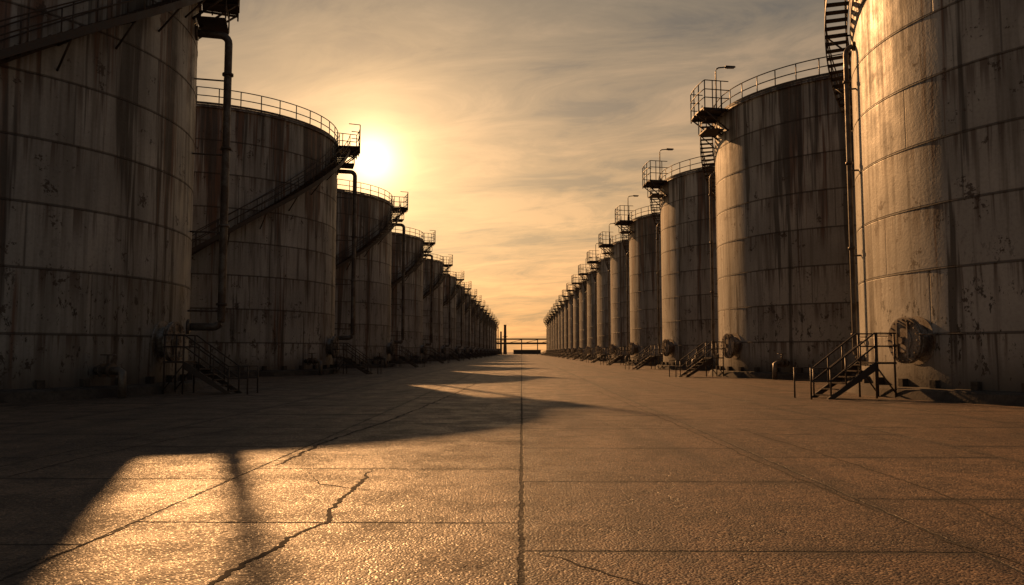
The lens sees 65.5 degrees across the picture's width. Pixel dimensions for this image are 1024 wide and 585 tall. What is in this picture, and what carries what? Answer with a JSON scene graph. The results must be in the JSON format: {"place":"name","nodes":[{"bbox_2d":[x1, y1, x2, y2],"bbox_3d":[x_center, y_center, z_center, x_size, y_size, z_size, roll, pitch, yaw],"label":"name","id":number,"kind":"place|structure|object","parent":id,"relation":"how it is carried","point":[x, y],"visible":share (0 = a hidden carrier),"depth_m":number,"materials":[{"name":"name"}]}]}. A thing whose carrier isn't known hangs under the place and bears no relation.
{"place":"outdoors","nodes":[
{"label":"outdoors","id":0,"kind":"place"},
{"bbox_2d":[500,331,501,353],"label":"chimney stack","id":1,"kind":"object","parent":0,"point":[500,341],"visible":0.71,"depth_m":558.46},
{"bbox_2d":[0,352,1023,584],"bbox_3d":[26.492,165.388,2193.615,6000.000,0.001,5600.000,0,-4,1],"label":"ground","id":2,"kind":"structure","parent":0,"point":[499,469],"depth_m":9.79,"materials":[{"name":"concrete"}]},
{"bbox_2d":[1,523,136,572],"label":"pavement crack","id":3,"kind":"object","parent":2,"relation":"on","point":[73,548],"visible":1,"depth_m":6.49,"materials":[{"name":"grey concrete"}]},
{"bbox_2d":[0,0,258,402],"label":"storage tank","id":4,"kind":"object","parent":2,"relation":"on","point":[97,120],"visible":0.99,"depth_m":28.71,"materials":[{"name":"metal"}]},
{"bbox_2d":[188,86,380,377],"bbox_3d":[-23.014,-3.884,60.334,21.448,19.970,20.972,4,-6,-42],"label":"storage tank","id":5,"kind":"object","parent":2,"relation":"on","point":[284,170],"visible":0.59,"depth_m":53.65,"materials":[{"name":"metal"}]},
{"bbox_2d":[207,471,371,584],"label":"pavement crack","id":6,"kind":"object","parent":2,"relation":"on","point":[281,544],"visible":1,"depth_m":6.76,"materials":[{"name":"grey concrete"}]},
{"bbox_2d":[275,383,474,465],"bbox_3d":[-2.530,3.571,26.386,0.369,0.001,30.523,0,-4,3],"label":"pavement crack","id":7,"kind":"object","parent":2,"relation":"on","point":[301,452],"visible":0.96,"depth_m":15.83,"materials":[{"name":"grey concrete"}]},
{"bbox_2d":[334,179,424,367],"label":"storage tank","id":8,"kind":"object","parent":2,"relation":"on","point":[375,226],"visible":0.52,"depth_m":81.59,"materials":[{"name":"metal"}]},
{"bbox_2d":[390,226,443,363],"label":"storage tank","id":9,"kind":"object","parent":2,"relation":"on","point":[415,255],"visible":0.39,"depth_m":110.39,"materials":[{"name":"metal"}]},
{"bbox_2d":[422,253,463,360],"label":"storage tank","id":10,"kind":"object","parent":2,"relation":"on","point":[438,280],"visible":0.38,"depth_m":140.38,"materials":[{"name":"metal"}]},
{"bbox_2d":[443,271,473,359],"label":"storage tank","id":11,"kind":"object","parent":2,"relation":"on","point":[454,292],"visible":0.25,"depth_m":170.10,"materials":[{"name":"metal"}]},
{"bbox_2d":[456,281,479,358],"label":"storage tank","id":12,"kind":"object","parent":2,"relation":"on","point":[458,317],"visible":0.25,"depth_m":196.15,"materials":[{"name":"metal"}]},
{"bbox_2d":[464,289,484,357],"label":"storage tank","id":13,"kind":"object","parent":2,"relation":"on","point":[466,324],"visible":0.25,"depth_m":221.81,"materials":[{"name":"metal"}]},
{"bbox_2d":[471,295,488,356],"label":"storage tank","id":14,"kind":"object","parent":2,"relation":"on","point":[472,323],"visible":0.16,"depth_m":246.96,"materials":[{"name":"metal"}]},
{"bbox_2d":[476,302,491,356],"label":"storage tank","id":15,"kind":"object","parent":2,"relation":"on","point":[477,329],"visible":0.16,"depth_m":272.49,"materials":[{"name":"metal"}]},
{"bbox_2d":[480,305,490,355],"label":"storage tank","id":16,"kind":"object","parent":2,"relation":"on","point":[481,332],"visible":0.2,"depth_m":298.12,"materials":[{"name":"metal"}]},
{"bbox_2d":[484,309,493,355],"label":"storage tank","id":17,"kind":"object","parent":2,"relation":"on","point":[485,332],"visible":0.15,"depth_m":323.79,"materials":[{"name":"metal"}]},
{"bbox_2d":[487,312,496,355],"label":"storage tank","id":18,"kind":"object","parent":2,"relation":"on","point":[490,350],"visible":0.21,"depth_m":349.59,"materials":[{"name":"metal"}]},
{"bbox_2d":[489,314,499,354],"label":"storage tank","id":19,"kind":"object","parent":2,"relation":"on","point":[493,318],"visible":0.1,"depth_m":375.75,"materials":[{"name":"metal"}]},
{"bbox_2d":[491,319,498,354],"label":"storage tank","id":20,"kind":"object","parent":2,"relation":"on","point":[495,336],"visible":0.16,"depth_m":401.06,"materials":[{"name":"metal"}]},
{"bbox_2d":[494,322,500,354],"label":"storage tank","id":21,"kind":"object","parent":2,"relation":"on","point":[494,337],"visible":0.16,"depth_m":426.12,"materials":[{"name":"metal"}]},
{"bbox_2d":[495,324,501,354],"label":"storage tank","id":22,"kind":"object","parent":2,"relation":"on","point":[498,338],"visible":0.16,"depth_m":455.69,"materials":[{"name":"metal"}]},
{"bbox_2d":[502,325,507,353],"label":"chimney stack","id":23,"kind":"object","parent":2,"relation":"on","point":[504,336],"visible":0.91,"depth_m":538.43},
{"bbox_2d":[496,338,545,354],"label":"pipe rack","id":24,"kind":"object","parent":2,"relation":"on","point":[521,342],"visible":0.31,"depth_m":499.84,"materials":[{"name":"grey metal"}]},
{"bbox_2d":[541,318,547,354],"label":"storage tank","id":25,"kind":"object","parent":2,"relation":"on","point":[546,336],"visible":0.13,"depth_m":425.58,"materials":[{"name":"metal"}]},
{"bbox_2d":[540,320,549,354],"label":"storage tank","id":26,"kind":"object","parent":2,"relation":"on","point":[548,325],"visible":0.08,"depth_m":403.69,"materials":[{"name":"metal"}]},
{"bbox_2d":[544,317,550,352],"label":"storage tank","id":27,"kind":"object","parent":2,"relation":"on","point":[547,318],"visible":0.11,"depth_m":381.92,"materials":[{"name":"metal"}]},
{"bbox_2d":[544,313,552,355],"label":"storage tank","id":28,"kind":"object","parent":2,"relation":"on","point":[550,319],"visible":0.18,"depth_m":359.87,"materials":[{"name":"metal"}]},
{"bbox_2d":[546,308,557,355],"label":"storage tank","id":29,"kind":"object","parent":2,"relation":"on","point":[555,316],"visible":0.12,"depth_m":315.53,"materials":[{"name":"metal"}]},
{"bbox_2d":[548,310,555,355],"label":"storage tank","id":30,"kind":"object","parent":2,"relation":"on","point":[553,320],"visible":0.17,"depth_m":337.99,"materials":[{"name":"metal"}]},
{"bbox_2d":[548,303,560,355],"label":"storage tank","id":31,"kind":"object","parent":2,"relation":"on","point":[558,331],"visible":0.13,"depth_m":294.06,"materials":[{"name":"metal"}]},
{"bbox_2d":[550,301,563,356],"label":"storage tank","id":32,"kind":"object","parent":2,"relation":"on","point":[559,307],"visible":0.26,"depth_m":272.10,"materials":[{"name":"metal"}]},
{"bbox_2d":[554,295,567,356],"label":"storage tank","id":33,"kind":"object","parent":2,"relation":"on","point":[565,307],"visible":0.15,"depth_m":249.93,"materials":[{"name":"metal"}]},
{"bbox_2d":[555,289,572,357],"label":"storage tank","id":34,"kind":"object","parent":2,"relation":"on","point":[569,324],"visible":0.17,"depth_m":227.91,"materials":[{"name":"metal"}]},
{"bbox_2d":[561,283,578,357],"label":"storage tank","id":35,"kind":"object","parent":2,"relation":"on","point":[575,298],"visible":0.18,"depth_m":205.57,"materials":[{"name":"metal"}]},
{"bbox_2d":[566,275,586,358],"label":"storage tank","id":36,"kind":"object","parent":2,"relation":"on","point":[582,334],"visible":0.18,"depth_m":183.33,"materials":[{"name":"metal"}]},
{"bbox_2d":[572,264,596,359],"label":"storage tank","id":37,"kind":"object","parent":2,"relation":"on","point":[590,316],"visible":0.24,"depth_m":161.05,"materials":[{"name":"metal"}]},
{"bbox_2d":[527,550,644,584],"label":"pavement crack","id":38,"kind":"object","parent":2,"relation":"on","point":[593,568],"visible":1,"depth_m":5.89,"materials":[{"name":"grey concrete"}]},
{"bbox_2d":[580,250,610,360],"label":"storage tank","id":39,"kind":"object","parent":2,"relation":"on","point":[601,277],"visible":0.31,"depth_m":138.94,"materials":[{"name":"metal"}]},
{"bbox_2d":[586,232,629,362],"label":"storage tank","id":40,"kind":"object","parent":2,"relation":"on","point":[616,265],"visible":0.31,"depth_m":116.83,"materials":[{"name":"metal"}]},
{"bbox_2d":[600,205,661,365],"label":"storage tank","id":41,"kind":"object","parent":2,"relation":"on","point":[640,231],"visible":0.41,"depth_m":94.90,"materials":[{"name":"metal"}]},
{"bbox_2d":[625,154,718,370],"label":"storage tank","id":42,"kind":"object","parent":2,"relation":"on","point":[684,216],"visible":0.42,"depth_m":71.52,"materials":[{"name":"metal"}]},
{"bbox_2d":[659,148,673,185],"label":"street lamp","id":43,"kind":"object","parent":42,"relation":"on","point":[659,160],"visible":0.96,"depth_m":76.33,"materials":[{"name":"metal"}]},
{"bbox_2d":[598,391,873,509],"bbox_3d":[3.594,3.135,20.560,0.165,0.001,25.330,0,-4,0],"label":"pavement crack","id":44,"kind":"object","parent":2,"relation":"on","point":[760,462],"visible":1,"depth_m":11.08,"materials":[{"name":"grey concrete"}]},
{"bbox_2d":[669,53,859,380],"bbox_3d":[23.657,-4.353,54.042,20.971,19.970,21.138,-3,-5,32],"label":"storage tank","id":45,"kind":"object","parent":2,"relation":"on","point":[779,174],"visible":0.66,"depth_m":47.98,"materials":[{"name":"metal"}]},
{"bbox_2d":[715,65,734,118],"bbox_3d":[14.510,-13.638,54.256,1.483,3.680,0.280,0,-4,1],"label":"street lamp","id":46,"kind":"object","parent":45,"relation":"on","point":[729,67],"visible":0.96,"depth_m":54.29,"materials":[{"name":"metal"}]},
{"bbox_2d":[745,430,1023,530],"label":"pavement crack","id":47,"kind":"object","parent":2,"relation":"on","point":[911,483],"visible":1,"depth_m":9.40,"materials":[{"name":"grey concrete"}]},
{"bbox_2d":[793,0,1023,405],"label":"storage tank","id":48,"kind":"object","parent":2,"relation":"on","point":[936,98],"visible":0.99,"depth_m":26.99,"materials":[{"name":"metal"}]},
{"bbox_2d":[887,513,1022,564],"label":"pavement crack","id":49,"kind":"object","parent":2,"relation":"on","point":[939,537],"visible":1,"depth_m":6.67,"materials":[{"name":"grey concrete"}]},
{"bbox_2d":[496,349,540,353],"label":"process building","id":50,"kind":"structure","parent":0,"point":[526,351],"depth_m":580.79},
{"bbox_2d":[197,0,849,351],"label":"sky","id":51,"kind":"structure","parent":0,"point":[515,132],"materials":[{"name":"orange"}]}
]}

